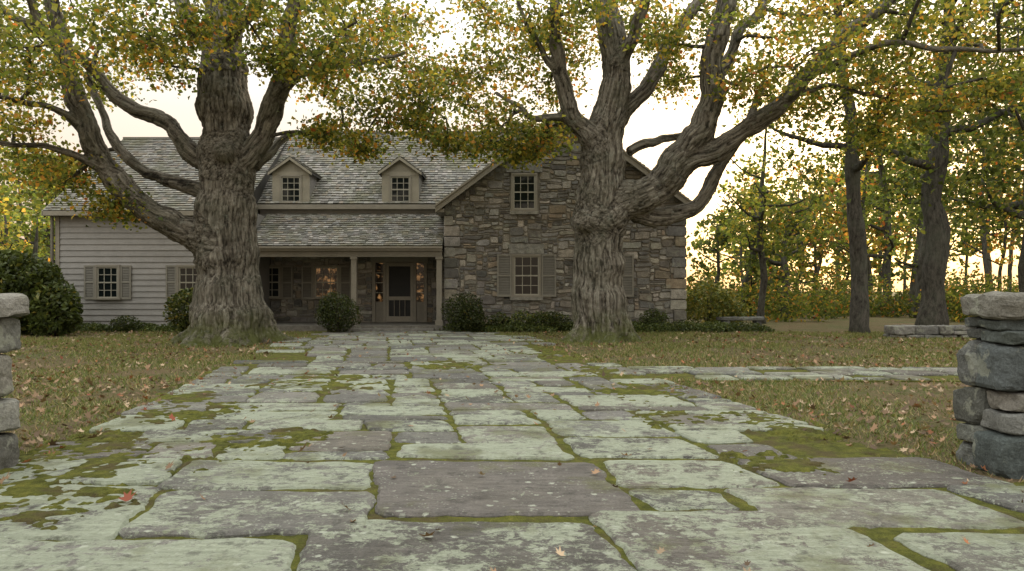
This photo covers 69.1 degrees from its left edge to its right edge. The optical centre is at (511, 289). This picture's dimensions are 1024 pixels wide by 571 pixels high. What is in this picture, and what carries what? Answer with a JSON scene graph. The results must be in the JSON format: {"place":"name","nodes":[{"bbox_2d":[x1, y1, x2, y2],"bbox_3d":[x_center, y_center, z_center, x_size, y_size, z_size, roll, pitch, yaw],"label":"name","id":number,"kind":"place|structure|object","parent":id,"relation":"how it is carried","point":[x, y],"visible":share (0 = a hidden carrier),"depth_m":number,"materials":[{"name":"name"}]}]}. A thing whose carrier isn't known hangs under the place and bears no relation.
{"place":"outdoors","nodes":[
{"label":"outdoors","id":0,"kind":"place"},
{"bbox_2d":[0,331,1023,570],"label":"flagstone path","id":1,"kind":"structure","parent":0,"point":[781,493],"depth_m":5.30,"materials":[{"name":"grey stone"}]},
{"bbox_2d":[0,330,1023,570],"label":"fallen leaves","id":2,"kind":"object","parent":1,"relation":"on","point":[129,496],"visible":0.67,"depth_m":10.89,"materials":[{"name":"brown plant"}]},
{"bbox_2d":[954,292,1023,478],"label":"stones","id":3,"kind":"object","parent":1,"relation":"on","point":[989,408],"visible":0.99,"depth_m":5.63,"materials":[{"name":"grey stone"}]},
{"bbox_2d":[0,0,1023,291],"label":"sky","id":4,"kind":"structure","parent":0,"point":[669,122],"materials":[{"name":"white"}]},
{"bbox_2d":[1,291,1023,504],"bbox_3d":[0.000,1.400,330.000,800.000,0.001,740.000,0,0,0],"label":"ground","id":5,"kind":"structure","parent":0,"point":[876,323],"depth_m":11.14,"materials":[{"name":"green plant"}]},
{"bbox_2d":[0,294,31,469],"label":"stones","id":6,"kind":"object","parent":5,"relation":"on","point":[12,338],"visible":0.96,"depth_m":5.63,"materials":[{"name":"grey stone"}]},
{"bbox_2d":[0,248,83,335],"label":"rhododendron bush","id":7,"kind":"object","parent":5,"relation":"on","point":[55,306],"visible":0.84,"depth_m":22.47,"materials":[{"name":"green plant"}]},
{"bbox_2d":[0,142,86,262],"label":"woodland","id":8,"kind":"object","parent":5,"relation":"on","point":[38,241],"visible":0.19,"depth_m":42.15,"materials":[{"name":"green plant"}]},
{"bbox_2d":[109,315,141,331],"bbox_3d":[-12.798,1.136,24.580,0.993,0.629,0.908,0,0,0],"label":"boxwood shrub","id":9,"kind":"object","parent":5,"relation":"on","point":[118,321],"visible":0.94,"depth_m":24.44,"materials":[{"name":"green plant"}]},
{"bbox_2d":[162,287,192,333],"bbox_3d":[-10.128,0.670,23.600,1.806,1.556,1.344,0,0,0],"label":"rhododendron bush","id":10,"kind":"object","parent":5,"relation":"on","point":[175,305],"visible":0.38,"depth_m":23.25,"materials":[{"name":"green plant"}]},
{"bbox_2d":[0,0,493,347],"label":"maple tree","id":11,"kind":"object","parent":5,"relation":"on","point":[215,233],"visible":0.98,"depth_m":18.64,"materials":[{"name":"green plant"}]},
{"bbox_2d":[314,291,362,331],"bbox_3d":[-5.588,0.728,23.978,1.472,1.425,1.358,0,0,-38],"label":"boxwood shrub","id":12,"kind":"object","parent":5,"relation":"on","point":[325,313],"visible":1,"depth_m":23.81,"materials":[{"name":"green plant"}]},
{"bbox_2d":[41,113,696,331],"bbox_3d":[-4.948,-2.768,30.481,22.465,8.437,11.862,0,0,0],"label":"stone farmhouse","id":13,"kind":"object","parent":5,"relation":"on","point":[406,241],"visible":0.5,"depth_m":25.96,"materials":[{"name":"grey stone"}]},
{"bbox_2d":[99,176,537,296],"bbox_3d":[-5.435,-1.940,26.595,18.030,4.440,2.220,0,0,0],"label":"window glass","id":14,"kind":"structure","parent":13,"relation":"in","point":[293,183],"depth_m":25.95,"materials":[{"name":"black glass"}]},
{"bbox_2d":[316,263,423,301],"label":"lit windows","id":15,"kind":"structure","parent":13,"relation":"in","point":[379,266],"depth_m":27.73,"materials":[{"name":"black"}]},
{"bbox_2d":[59,320,774,332],"bbox_3d":[-4.132,1.219,24.879,25.625,0.432,1.933,0,0,1],"label":"pachysandra groundcover","id":16,"kind":"object","parent":5,"relation":"on","point":[716,326],"visible":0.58,"depth_m":24.53,"materials":[{"name":"green plant"}]},
{"bbox_2d":[440,292,487,331],"bbox_3d":[-1.567,0.752,24.239,1.575,1.379,1.336,0,0,0],"label":"boxwood shrub","id":17,"kind":"object","parent":5,"relation":"on","point":[465,314],"visible":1,"depth_m":24.04,"materials":[{"name":"green plant"}]},
{"bbox_2d":[487,310,571,331],"bbox_3d":[0.577,1.047,24.789,2.892,0.801,0.859,0,0,0],"label":"azalea shrub","id":18,"kind":"object","parent":5,"relation":"on","point":[556,319],"visible":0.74,"depth_m":24.66,"materials":[{"name":"green plant"}]},
{"bbox_2d":[638,308,669,328],"bbox_3d":[4.776,1.024,24.898,1.107,0.846,0.948,0,0,0],"label":"boxwood shrub","id":19,"kind":"object","parent":5,"relation":"on","point":[651,316],"visible":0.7,"depth_m":24.77,"materials":[{"name":"green plant"}]},
{"bbox_2d":[685,280,749,323],"bbox_3d":[7.645,0.523,28.120,2.762,1.838,1.972,0,0,-21],"label":"lilac bush","id":20,"kind":"object","parent":5,"relation":"on","point":[717,303],"visible":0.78,"depth_m":27.69,"materials":[{"name":"green plant"}]},
{"bbox_2d":[424,0,1023,343],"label":"maple tree","id":21,"kind":"object","parent":5,"relation":"on","point":[610,208],"visible":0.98,"depth_m":19.66,"materials":[{"name":"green plant"}]},
{"bbox_2d":[716,316,764,324],"bbox_3d":[8.290,1.202,26.951,1.812,0.470,0.543,0,0,0],"label":"stone bench","id":22,"kind":"object","parent":5,"relation":"on","point":[756,319],"visible":0.59,"depth_m":26.72,"materials":[{"name":"grey stone"}]},
{"bbox_2d":[713,70,831,323],"bbox_3d":[10.444,-3.818,31.091,5.312,10.709,4.972,0,0,-25],"label":"oak tree","id":23,"kind":"object","parent":5,"relation":"on","point":[759,227],"visible":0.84,"depth_m":30.72,"materials":[{"name":"green plant"}]},
{"bbox_2d":[709,0,978,332],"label":"oak tree","id":24,"kind":"object","parent":5,"relation":"on","point":[857,313],"visible":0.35,"depth_m":24.03,"materials":[{"name":"green plant"}]},
{"bbox_2d":[685,261,1018,321],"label":"undergrowth","id":25,"kind":"object","parent":5,"relation":"on","point":[830,301],"visible":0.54,"depth_m":35.95,"materials":[{"name":"green plant"}]},
{"bbox_2d":[685,55,1023,317],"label":"woodland","id":26,"kind":"object","parent":5,"relation":"on","point":[749,264],"visible":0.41,"depth_m":45.12,"materials":[{"name":"green plant"}]},
{"bbox_2d":[777,0,1023,324],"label":"oak tree","id":27,"kind":"object","parent":5,"relation":"on","point":[933,177],"visible":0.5,"depth_m":25.78,"materials":[{"name":"green plant"}]},
{"bbox_2d":[882,324,975,338],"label":"stones","id":28,"kind":"object","parent":5,"relation":"on","point":[923,331],"visible":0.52,"depth_m":21.40,"materials":[{"name":"grey stone"}]},
{"bbox_2d":[883,0,1023,245],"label":"oak tree","id":29,"kind":"object","parent":5,"relation":"on","point":[1019,120],"visible":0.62,"depth_m":25.17,"materials":[{"name":"green plant"}]},
{"bbox_2d":[896,0,1023,292],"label":"oak tree","id":30,"kind":"object","parent":5,"relation":"on","point":[1016,201],"visible":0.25,"depth_m":30.11,"materials":[{"name":"green plant"}]}
]}

